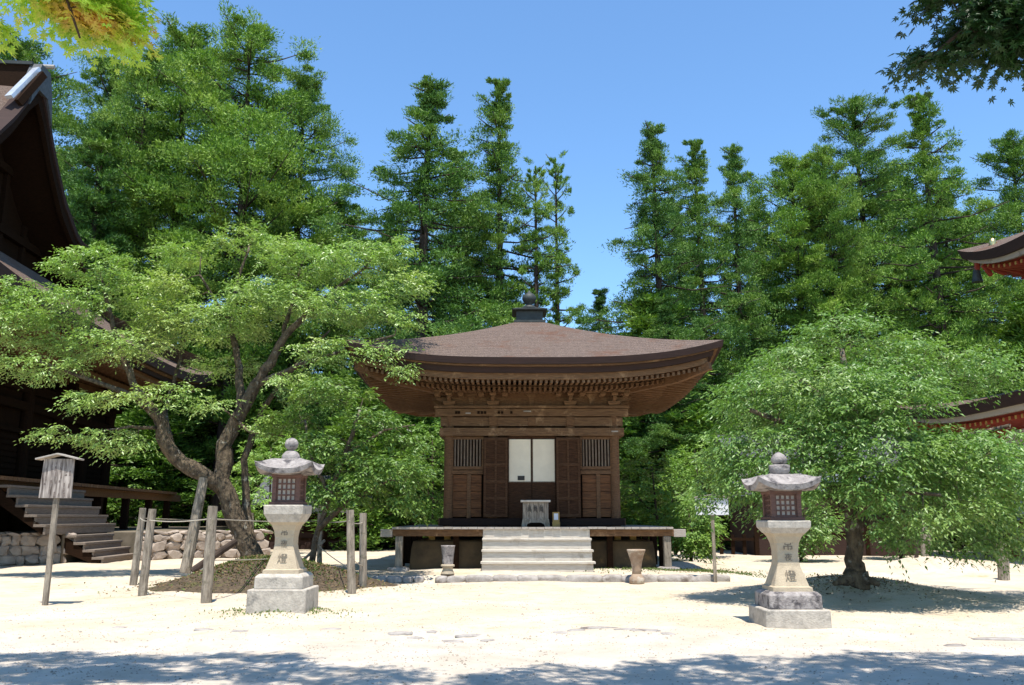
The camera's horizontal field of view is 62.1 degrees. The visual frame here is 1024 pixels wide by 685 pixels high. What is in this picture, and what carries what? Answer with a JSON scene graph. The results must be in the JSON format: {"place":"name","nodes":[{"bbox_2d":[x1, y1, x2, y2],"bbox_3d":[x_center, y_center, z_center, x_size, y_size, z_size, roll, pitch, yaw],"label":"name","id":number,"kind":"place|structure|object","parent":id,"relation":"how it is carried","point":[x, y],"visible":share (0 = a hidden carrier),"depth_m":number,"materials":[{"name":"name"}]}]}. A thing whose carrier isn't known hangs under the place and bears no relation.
{"place":"outdoors","nodes":[
{"label":"outdoors","id":0,"kind":"place"},
{"bbox_2d":[2,526,233,564],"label":"terrace","id":1,"kind":"structure","parent":0,"point":[127,537],"depth_m":33.97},
{"bbox_2d":[0,60,214,534],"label":"temple","id":2,"kind":"structure","parent":1,"relation":"on","point":[36,220],"depth_m":38.84,"materials":[{"name":"brown wood"}]},
{"bbox_2d":[0,545,1023,684],"bbox_3d":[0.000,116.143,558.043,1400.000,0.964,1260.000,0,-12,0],"label":"ground","id":3,"kind":"structure","parent":0,"point":[21,585],"depth_m":12.26,"materials":[{"name":"sand"}]},
{"bbox_2d":[0,532,76,565],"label":"stone wall","id":4,"kind":"structure","parent":3,"relation":"on","point":[28,551],"depth_m":29.52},
{"bbox_2d":[0,24,89,192],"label":"conifer tree","id":5,"kind":"object","parent":3,"relation":"on","point":[25,52],"visible":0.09,"depth_m":77.66,"materials":[{"name":"green plant"}]},
{"bbox_2d":[35,453,83,605],"bbox_3d":[-8.667,3.552,16.022,0.805,2.904,0.260,1,-12,-4],"label":"notice board","id":6,"kind":"object","parent":3,"relation":"on","point":[56,484],"visible":0.95,"depth_m":16.14,"materials":[{"name":"wood"}]},
{"bbox_2d":[0,0,163,75],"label":"maple tree","id":7,"kind":"object","parent":3,"relation":"on","point":[117,28],"visible":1,"depth_m":8.49,"materials":[{"name":"green plant"}]},
{"bbox_2d":[56,533,132,562],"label":"wooden steps","id":8,"kind":"structure","parent":3,"relation":"on","point":[104,547],"depth_m":31.01,"materials":[{"name":"grey wood"}]},
{"bbox_2d":[61,120,145,467],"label":"conifer tree","id":9,"kind":"object","parent":3,"relation":"on","point":[100,145],"visible":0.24,"depth_m":60.75,"materials":[{"name":"green plant"}]},
{"bbox_2d":[52,53,202,293],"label":"conifer tree","id":10,"kind":"object","parent":3,"relation":"on","point":[75,129],"visible":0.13,"depth_m":69.82,"materials":[{"name":"green plant"}]},
{"bbox_2d":[106,460,162,525],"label":"sapling","id":11,"kind":"object","parent":3,"relation":"on","point":[137,484],"visible":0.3,"depth_m":54.56,"materials":[{"name":"green plant"}]},
{"bbox_2d":[106,417,162,526],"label":"conifer tree","id":12,"kind":"object","parent":3,"relation":"on","point":[119,479],"visible":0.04,"depth_m":56.30,"materials":[{"name":"green plant"}]},
{"bbox_2d":[129,508,145,584],"bbox_3d":[-9.003,4.986,20.434,0.262,1.983,0.187,0,-12,0],"label":"fence post","id":13,"kind":"object","parent":3,"relation":"on","point":[137,551],"visible":0.91,"depth_m":20.38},
{"bbox_2d":[80,51,209,462],"bbox_3d":[-29.092,-4.539,64.493,12.321,38.126,11.555,2,-12,-11],"label":"conifer tree","id":14,"kind":"object","parent":3,"relation":"on","point":[123,127],"visible":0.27,"depth_m":64.41,"materials":[{"name":"green plant"}]},
{"bbox_2d":[138,509,156,595],"bbox_3d":[-7.569,4.431,17.624,0.243,1.930,0.188,0,-12,0],"label":"fence post","id":15,"kind":"object","parent":3,"relation":"on","point":[146,562],"visible":0.91,"depth_m":17.58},
{"bbox_2d":[107,390,215,526],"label":"conifer tree","id":16,"kind":"object","parent":3,"relation":"on","point":[157,466],"visible":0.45,"depth_m":56.33,"materials":[{"name":"green plant"}]},
{"bbox_2d":[71,10,276,460],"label":"conifer tree","id":17,"kind":"object","parent":3,"relation":"on","point":[193,38],"visible":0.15,"depth_m":65.38,"materials":[{"name":"green plant"}]},
{"bbox_2d":[115,330,255,525],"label":"conifer tree","id":18,"kind":"object","parent":3,"relation":"on","point":[206,503],"visible":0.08,"depth_m":61.21,"materials":[{"name":"green plant"}]},
{"bbox_2d":[179,477,207,573],"bbox_3d":[-8.802,5.048,23.541,0.304,2.611,0.650,-8,-14,35],"label":"wooden support post","id":19,"kind":"object","parent":3,"relation":"on","point":[191,539],"visible":1,"depth_m":23.42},
{"bbox_2d":[140,529,272,560],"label":"stone wall","id":20,"kind":"structure","parent":3,"relation":"on","point":[174,544],"depth_m":33.13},
{"bbox_2d":[201,506,217,602],"bbox_3d":[-5.710,4.083,16.030,0.199,1.970,0.210,0,-12,0],"label":"fence post","id":21,"kind":"object","parent":3,"relation":"on","point":[208,567],"visible":0.9,"depth_m":15.97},
{"bbox_2d":[140,518,362,523],"bbox_3d":[-8.000,5.106,24.430,4.854,0.147,17.548,5,-13,-22],"label":"rope","id":22,"kind":"object","parent":21,"relation":"attached to","point":[223,519],"visible":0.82,"depth_m":18.25,"materials":[{"name":"fabric"}]},
{"bbox_2d":[190,538,237,572],"bbox_3d":[-8.083,5.792,23.085,1.212,0.913,0.186,7,-14,-32],"label":"fallen pole","id":23,"kind":"object","parent":3,"relation":"on","point":[198,566],"visible":0.74,"depth_m":23.12,"materials":[{"name":"grey wood"}]},
{"bbox_2d":[0,216,445,557],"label":"spreading tree","id":24,"kind":"object","parent":3,"relation":"on","point":[220,485],"visible":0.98,"depth_m":24.38,"materials":[{"name":"green plant"}]},
{"bbox_2d":[193,431,264,534],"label":"conifer tree","id":25,"kind":"object","parent":3,"relation":"on","point":[233,474],"visible":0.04,"depth_m":63.41,"materials":[{"name":"green plant"}]},
{"bbox_2d":[116,0,360,525],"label":"conifer tree","id":26,"kind":"object","parent":3,"relation":"on","point":[225,145],"visible":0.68,"depth_m":60.35,"materials":[{"name":"green plant"}]},
{"bbox_2d":[195,370,310,501],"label":"conifer tree","id":27,"kind":"object","parent":3,"relation":"on","point":[213,457],"visible":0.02,"depth_m":62.63,"materials":[{"name":"green plant"}]},
{"bbox_2d":[98,554,412,594],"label":"weeds","id":28,"kind":"object","parent":3,"relation":"on","point":[303,559],"visible":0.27,"depth_m":19.57,"materials":[{"name":"green plant"}]},
{"bbox_2d":[217,432,308,532],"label":"conifer tree","id":29,"kind":"object","parent":3,"relation":"on","point":[265,444],"visible":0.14,"depth_m":48.66,"materials":[{"name":"green plant"}]},
{"bbox_2d":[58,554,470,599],"bbox_3d":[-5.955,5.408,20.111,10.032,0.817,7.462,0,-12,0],"label":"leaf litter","id":30,"kind":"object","parent":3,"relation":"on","point":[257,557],"visible":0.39,"depth_m":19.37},
{"bbox_2d":[219,431,313,539],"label":"sapling","id":31,"kind":"object","parent":3,"relation":"on","point":[254,480],"visible":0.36,"depth_m":39.05,"materials":[{"name":"green plant"}]},
{"bbox_2d":[155,605,378,619],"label":"weeds","id":32,"kind":"object","parent":3,"relation":"on","point":[312,610],"visible":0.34,"depth_m":14.00,"materials":[{"name":"green plant"}]},
{"bbox_2d":[148,560,397,593],"bbox_3d":[-5.644,5.420,19.935,6.962,0.793,5.131,0,-12,0],"label":"mound","id":33,"kind":"object","parent":3,"relation":"on","point":[218,587],"visible":0.44,"depth_m":18.96,"materials":[{"name":"soil"}]},
{"bbox_2d":[246,438,324,613],"bbox_3d":[-3.863,3.177,14.615,0.980,3.070,0.980,0,-12,0],"label":"stone lantern","id":34,"kind":"object","parent":3,"relation":"on","point":[283,581],"visible":1,"depth_m":14.35,"materials":[{"name":"stone"}]},
{"bbox_2d":[199,65,375,465],"bbox_3d":[-16.570,-3.881,63.785,13.481,36.501,12.643,-9,-15,37],"label":"conifer tree","id":35,"kind":"object","parent":3,"relation":"on","point":[310,86],"visible":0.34,"depth_m":64.42,"materials":[{"name":"green plant"}]},
{"bbox_2d":[250,345,355,470],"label":"conifer tree","id":36,"kind":"object","parent":3,"relation":"on","point":[326,368],"visible":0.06,"depth_m":56.27,"materials":[{"name":"green plant"}]},
{"bbox_2d":[252,476,372,549],"bbox_3d":[-10.200,8.982,45.115,6.050,3.800,4.218,0,-12,0],"label":"bush","id":37,"kind":"object","parent":3,"relation":"on","point":[305,537],"visible":0.24,"depth_m":43.31,"materials":[{"name":"green plant"}]},
{"bbox_2d":[302,513,317,531],"bbox_3d":[-10.200,9.184,43.405,1.000,0.966,0.090,0,-12,0],"label":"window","id":38,"kind":"structure","parent":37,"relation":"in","point":[307,527],"depth_m":43.39,"materials":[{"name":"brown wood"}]},
{"bbox_2d":[329,513,346,531],"bbox_3d":[-8.836,9.184,43.405,1.000,0.966,0.090,0,-12,0],"label":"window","id":39,"kind":"structure","parent":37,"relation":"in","point":[345,524],"depth_m":43.37,"materials":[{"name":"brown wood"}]},
{"bbox_2d":[248,199,428,434],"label":"conifer tree","id":40,"kind":"object","parent":3,"relation":"on","point":[353,206],"visible":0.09,"depth_m":69.13,"materials":[{"name":"green plant"}]},
{"bbox_2d":[246,371,440,560],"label":"leafy tree","id":41,"kind":"object","parent":3,"relation":"on","point":[346,454],"visible":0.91,"depth_m":21.94,"materials":[{"name":"green plant"}]},
{"bbox_2d":[302,415,391,529],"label":"conifer tree","id":42,"kind":"object","parent":3,"relation":"on","point":[335,423],"visible":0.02,"depth_m":47.40,"materials":[{"name":"green plant"}]},
{"bbox_2d":[346,510,355,593],"bbox_3d":[-3.461,4.580,18.307,0.280,1.922,0.190,0,-12,0],"label":"fence post","id":43,"kind":"object","parent":3,"relation":"on","point":[351,580],"visible":0.93,"depth_m":18.25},
{"bbox_2d":[359,513,366,586],"bbox_3d":[-3.480,4.926,19.847,0.213,1.856,0.189,0,-12,0],"label":"fence post","id":44,"kind":"object","parent":3,"relation":"on","point":[363,552],"visible":0.92,"depth_m":19.80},
{"bbox_2d":[298,212,433,442],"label":"conifer tree","id":45,"kind":"object","parent":3,"relation":"on","point":[360,384],"visible":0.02,"depth_m":56.69,"materials":[{"name":"green plant"}]},
{"bbox_2d":[298,389,443,550],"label":"conifer tree","id":46,"kind":"object","parent":3,"relation":"on","point":[372,540],"visible":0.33,"depth_m":43.86,"materials":[{"name":"green plant"}]},
{"bbox_2d":[305,413,443,547],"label":"conifer tree","id":47,"kind":"object","parent":3,"relation":"on","point":[415,420],"visible":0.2,"depth_m":44.33,"materials":[{"name":"green plant"}]},
{"bbox_2d":[277,72,516,435],"bbox_3d":[-5.823,-2.948,52.785,16.607,30.273,18.682,7,-13,-29],"label":"conifer tree","id":48,"kind":"object","parent":3,"relation":"on","point":[431,102],"visible":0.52,"depth_m":53.59,"materials":[{"name":"green plant"}]},
{"bbox_2d":[386,422,444,536],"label":"sapling","id":49,"kind":"object","parent":3,"relation":"on","point":[439,495],"visible":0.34,"depth_m":35.19,"materials":[{"name":"green plant"}]},
{"bbox_2d":[441,545,454,574],"bbox_3d":[-1.662,5.628,22.017,0.370,0.725,0.370,0,-12,0],"label":"stone vase","id":50,"kind":"object","parent":3,"relation":"on","point":[447,565],"visible":1,"depth_m":21.90,"materials":[{"name":"stone"}]},
{"bbox_2d":[378,146,522,331],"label":"conifer tree","id":51,"kind":"object","parent":3,"relation":"on","point":[458,192],"visible":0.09,"depth_m":60.58,"materials":[{"name":"green plant"}]},
{"bbox_2d":[428,195,515,328],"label":"conifer tree","id":52,"kind":"object","parent":3,"relation":"on","point":[464,198],"visible":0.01,"depth_m":62.09,"materials":[{"name":"green plant"}]},
{"bbox_2d":[436,76,584,327],"bbox_3d":[-1.257,-3.128,56.317,12.767,32.049,11.951,1,-12,-4],"label":"conifer tree","id":53,"kind":"object","parent":3,"relation":"on","point":[497,114],"visible":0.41,"depth_m":57.11,"materials":[{"name":"green plant"}]},
{"bbox_2d":[0,561,1023,684],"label":"pebbles","id":54,"kind":"object","parent":3,"relation":"on","point":[765,667],"visible":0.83,"depth_m":11.11,"materials":[{"name":"stone"}]},
{"bbox_2d":[343,291,723,571],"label":"wooden hall","id":55,"kind":"structure","parent":3,"relation":"on","point":[529,403],"depth_m":25.42,"materials":[{"name":"brown wood"}]},
{"bbox_2d":[452,436,483,469],"bbox_3d":[-1.350,3.366,25.870,0.980,1.000,0.135,0,-12,0],"label":"lattice window","id":56,"kind":"structure","parent":55,"relation":"in","point":[468,450],"depth_m":25.87,"materials":[{"name":"brown wood"}]},
{"bbox_2d":[483,437,507,517],"bbox_3d":[-0.490,4.032,25.484,0.740,2.380,0.072,0,-12,0],"label":"folding door","id":57,"kind":"structure","parent":55,"relation":"in","point":[495,452],"depth_m":25.46,"materials":[{"name":"wood"}]},
{"bbox_2d":[508,436,531,517],"bbox_3d":[0.238,4.058,25.659,0.707,2.440,0.060,0,-12,0],"label":"sliding door","id":58,"kind":"structure","parent":55,"relation":"in","point":[519,447],"depth_m":25.66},
{"bbox_2d":[521,500,549,526],"bbox_3d":[0.683,4.979,24.755,0.860,0.760,0.540,0,-12,0],"label":"offering box","id":59,"kind":"object","parent":55,"relation":"on","point":[535,511],"visible":1,"depth_m":24.54,"materials":[{"name":"grey wood"}]},
{"bbox_2d":[532,436,555,517],"bbox_3d":[0.961,4.058,25.659,0.707,2.440,0.060,0,-12,0],"label":"sliding door","id":60,"kind":"structure","parent":55,"relation":"in","point":[543,447],"depth_m":25.67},
{"bbox_2d":[556,437,580,517],"bbox_3d":[1.690,4.032,25.484,0.740,2.380,0.072,0,-12,0],"label":"folding door","id":61,"kind":"structure","parent":55,"relation":"in","point":[568,466],"depth_m":25.46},
{"bbox_2d":[580,436,610,469],"bbox_3d":[2.550,3.366,25.870,0.980,1.000,0.135,0,-12,0],"label":"lattice window","id":62,"kind":"structure","parent":55,"relation":"in","point":[595,451],"depth_m":25.87,"materials":[{"name":"brown wood"}]},
{"bbox_2d":[504,155,566,324],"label":"conifer tree","id":63,"kind":"object","parent":3,"relation":"on","point":[536,253],"visible":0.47,"depth_m":55.37,"materials":[{"name":"green plant"}]},
{"bbox_2d":[372,574,729,582],"bbox_3d":[0.980,6.017,21.538,9.076,0.260,0.494,0,-12,0],"label":"stone edging","id":64,"kind":"object","parent":3,"relation":"on","point":[648,578],"visible":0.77,"depth_m":21.41,"materials":[{"name":"stone"}]},
{"bbox_2d":[534,150,588,326],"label":"conifer tree","id":65,"kind":"object","parent":3,"relation":"on","point":[557,310],"visible":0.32,"depth_m":60.46,"materials":[{"name":"green plant"}]},
{"bbox_2d":[112,626,1023,646],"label":"sunken stones","id":66,"kind":"object","parent":3,"relation":"on","point":[396,633],"visible":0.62,"depth_m":11.85,"materials":[{"name":"stone"}]},
{"bbox_2d":[572,286,619,332],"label":"conifer tree","id":67,"kind":"object","parent":3,"relation":"on","point":[600,298],"visible":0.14,"depth_m":67.72,"materials":[{"name":"green plant"}]},
{"bbox_2d":[627,549,644,583],"bbox_3d":[3.107,5.582,21.210,0.465,0.818,0.465,0,-12,0],"label":"stone vase","id":68,"kind":"object","parent":3,"relation":"on","point":[636,559],"visible":1,"depth_m":21.09,"materials":[{"name":"stone"}]},
{"bbox_2d":[620,455,705,558],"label":"sapling","id":69,"kind":"object","parent":3,"relation":"on","point":[662,494],"visible":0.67,"depth_m":31.14,"materials":[{"name":"green plant"}]},
{"bbox_2d":[619,413,726,547],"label":"conifer tree","id":70,"kind":"object","parent":3,"relation":"on","point":[628,431],"visible":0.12,"depth_m":44.39,"materials":[{"name":"green plant"}]},
{"bbox_2d":[564,121,781,461],"bbox_3d":[9.362,-1.235,50.763,13.290,26.069,11.814,2,-12,-12],"label":"conifer tree","id":71,"kind":"object","parent":3,"relation":"on","point":[649,232],"visible":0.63,"depth_m":51.12,"materials":[{"name":"green plant"}]},
{"bbox_2d":[618,292,730,547],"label":"conifer tree","id":72,"kind":"object","parent":3,"relation":"on","point":[643,308],"visible":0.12,"depth_m":48.34,"materials":[{"name":"green plant"}]},
{"bbox_2d":[619,294,738,547],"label":"conifer tree","id":73,"kind":"object","parent":3,"relation":"on","point":[664,311],"visible":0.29,"depth_m":45.31,"materials":[{"name":"green plant"}]},
{"bbox_2d":[629,200,735,397],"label":"conifer tree","id":74,"kind":"object","parent":3,"relation":"on","point":[679,277],"visible":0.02,"depth_m":61.82,"materials":[{"name":"green plant"}]},
{"bbox_2d":[623,401,743,549],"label":"conifer tree","id":75,"kind":"object","parent":3,"relation":"on","point":[687,428],"visible":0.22,"depth_m":44.15,"materials":[{"name":"green plant"}]},
{"bbox_2d":[649,497,727,564],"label":"sapling","id":76,"kind":"object","parent":3,"relation":"on","point":[701,533],"visible":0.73,"depth_m":28.83,"materials":[{"name":"green plant"}]},
{"bbox_2d":[655,442,733,541],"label":"sapling","id":77,"kind":"object","parent":3,"relation":"on","point":[686,454],"visible":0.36,"depth_m":35.52,"materials":[{"name":"green plant"}]},
{"bbox_2d":[694,494,728,581],"bbox_3d":[5.065,4.969,21.363,0.914,2.282,0.165,-1,-12,6],"label":"sign post","id":78,"kind":"object","parent":3,"relation":"on","point":[713,540],"visible":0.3,"depth_m":21.45,"materials":[{"name":"white paint"}]},
{"bbox_2d":[560,565,878,577],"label":"weeds","id":79,"kind":"object","parent":3,"relation":"on","point":[722,571],"visible":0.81,"depth_m":23.48,"materials":[{"name":"green plant"}]},
{"bbox_2d":[668,138,779,431],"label":"conifer tree","id":80,"kind":"object","parent":3,"relation":"on","point":[694,170],"visible":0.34,"depth_m":55.62,"materials":[{"name":"green plant"}]},
{"bbox_2d":[696,333,757,544],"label":"conifer tree","id":81,"kind":"object","parent":3,"relation":"on","point":[725,343],"visible":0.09,"depth_m":51.78,"materials":[{"name":"green plant"}]},
{"bbox_2d":[676,143,831,431],"bbox_3d":[15.393,-0.723,56.742,9.816,27.436,11.042,9,-15,-39],"label":"conifer tree","id":82,"kind":"object","parent":3,"relation":"on","point":[731,197],"visible":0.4,"depth_m":57.81,"materials":[{"name":"green plant"}]},
{"bbox_2d":[716,198,795,354],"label":"conifer tree","id":83,"kind":"object","parent":3,"relation":"on","point":[751,217],"visible":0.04,"depth_m":65.86,"materials":[{"name":"green plant"}]},
{"bbox_2d":[741,452,831,628],"bbox_3d":[4.263,3.087,13.330,0.980,2.730,0.980,0,-12,0],"label":"stone lantern","id":84,"kind":"object","parent":3,"relation":"on","point":[787,596],"visible":0.99,"depth_m":13.07,"materials":[{"name":"stone"}]},
{"bbox_2d":[749,495,845,561],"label":"sapling","id":85,"kind":"object","parent":3,"relation":"on","point":[828,535],"visible":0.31,"depth_m":31.47,"materials":[{"name":"green plant"}]},
{"bbox_2d":[730,149,889,406],"bbox_3d":[20.124,-0.319,59.004,11.960,27.624,12.753,11,-16,-42],"label":"conifer tree","id":86,"kind":"object","parent":3,"relation":"on","point":[783,215],"visible":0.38,"depth_m":58.94,"materials":[{"name":"green plant"}]},
{"bbox_2d":[627,534,998,555],"bbox_3d":[15.350,8.803,36.903,21.700,0.939,0.200,0,-12,0],"label":"picket fence","id":87,"kind":"object","parent":3,"relation":"on","point":[743,539],"visible":0.12,"depth_m":36.86,"materials":[{"name":"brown wood"}]},
{"bbox_2d":[706,435,920,554],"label":"storehouse","id":88,"kind":"structure","parent":3,"relation":"on","point":[762,545],"depth_m":37.03,"materials":[{"name":"brown paint"}]},
{"bbox_2d":[765,309,895,418],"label":"conifer tree","id":89,"kind":"object","parent":3,"relation":"on","point":[791,329],"visible":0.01,"depth_m":57.27,"materials":[{"name":"green plant"}]},
{"bbox_2d":[773,141,900,385],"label":"conifer tree","id":90,"kind":"object","parent":3,"relation":"on","point":[841,234],"visible":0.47,"depth_m":58.57,"materials":[{"name":"green plant"}]},
{"bbox_2d":[672,301,1023,589],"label":"rounded tree","id":91,"kind":"object","parent":3,"relation":"on","point":[848,418],"visible":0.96,"depth_m":16.19,"materials":[{"name":"green plant"}]},
{"bbox_2d":[703,573,992,607],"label":"leaf litter","id":92,"kind":"object","parent":3,"relation":"on","point":[820,576],"visible":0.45,"depth_m":17.67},
{"bbox_2d":[815,351,913,433],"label":"conifer tree","id":93,"kind":"object","parent":3,"relation":"on","point":[866,363],"visible":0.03,"depth_m":52.80,"materials":[{"name":"green plant"}]},
{"bbox_2d":[765,92,973,401],"bbox_3d":[26.364,-2.696,63.732,16.586,34.193,13.535,6,-13,-26],"label":"conifer tree","id":94,"kind":"object","parent":3,"relation":"on","point":[869,160],"visible":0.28,"depth_m":64.06,"materials":[{"name":"green plant"}]},
{"bbox_2d":[836,487,946,558],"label":"sapling","id":95,"kind":"object","parent":3,"relation":"on","point":[870,533],"visible":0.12,"depth_m":32.74,"materials":[{"name":"green plant"}]},
{"bbox_2d":[822,174,984,349],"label":"conifer tree","id":96,"kind":"object","parent":3,"relation":"on","point":[925,313],"visible":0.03,"depth_m":66.88,"materials":[{"name":"green plant"}]},
{"bbox_2d":[832,91,1023,434],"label":"conifer tree","id":97,"kind":"object","parent":3,"relation":"on","point":[926,170],"visible":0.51,"depth_m":51.52,"materials":[{"name":"green plant"}]},
{"bbox_2d":[875,0,1023,107],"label":"maple tree","id":98,"kind":"object","parent":3,"relation":"on","point":[991,32],"visible":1,"depth_m":8.16,"materials":[{"name":"green plant"}]},
{"bbox_2d":[899,176,1013,405],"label":"conifer tree","id":99,"kind":"object","parent":3,"relation":"on","point":[948,248],"visible":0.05,"depth_m":64.19,"materials":[{"name":"green plant"}]},
{"bbox_2d":[893,232,1023,556],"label":"red pagoda","id":100,"kind":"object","parent":3,"relation":"on","point":[1004,256],"visible":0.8,"depth_m":35.51,"materials":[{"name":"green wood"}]},
{"bbox_2d":[895,300,1023,419],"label":"conifer tree","id":101,"kind":"object","parent":3,"relation":"on","point":[977,330],"visible":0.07,"depth_m":51.60,"materials":[{"name":"green plant"}]},
{"bbox_2d":[910,210,1016,396],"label":"conifer tree","id":102,"kind":"object","parent":3,"relation":"on","point":[998,325],"visible":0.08,"depth_m":59.66,"materials":[{"name":"green plant"}]},
{"bbox_2d":[937,432,1005,549],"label":"conifer tree","id":103,"kind":"object","parent":3,"relation":"on","point":[967,543],"visible":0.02,"depth_m":43.51,"materials":[{"name":"green plant"}]},
{"bbox_2d":[943,128,1023,356],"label":"conifer tree","id":104,"kind":"object","parent":3,"relation":"on","point":[1010,148],"visible":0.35,"depth_m":63.22,"materials":[{"name":"green plant"}]},
{"bbox_2d":[946,490,1023,558],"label":"sapling","id":105,"kind":"object","parent":3,"relation":"on","point":[990,521],"visible":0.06,"depth_m":33.68,"materials":[{"name":"green plant"}]},
{"bbox_2d":[980,300,1023,393],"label":"conifer tree","id":106,"kind":"object","parent":3,"relation":"on","point":[1013,330],"visible":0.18,"depth_m":51.73,"materials":[{"name":"green plant"}]},
{"bbox_2d":[996,542,1009,579],"bbox_3d":[12.891,5.709,22.319,0.349,1.037,0.289,0,-12,0],"label":"stake","id":107,"kind":"object","parent":3,"relation":"on","point":[1004,576],"visible":0.46,"depth_m":22.17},
{"bbox_2d":[0,0,1023,404],"label":"sky","id":108,"kind":"structure","parent":0,"point":[584,76],"materials":[{"name":"blue"}]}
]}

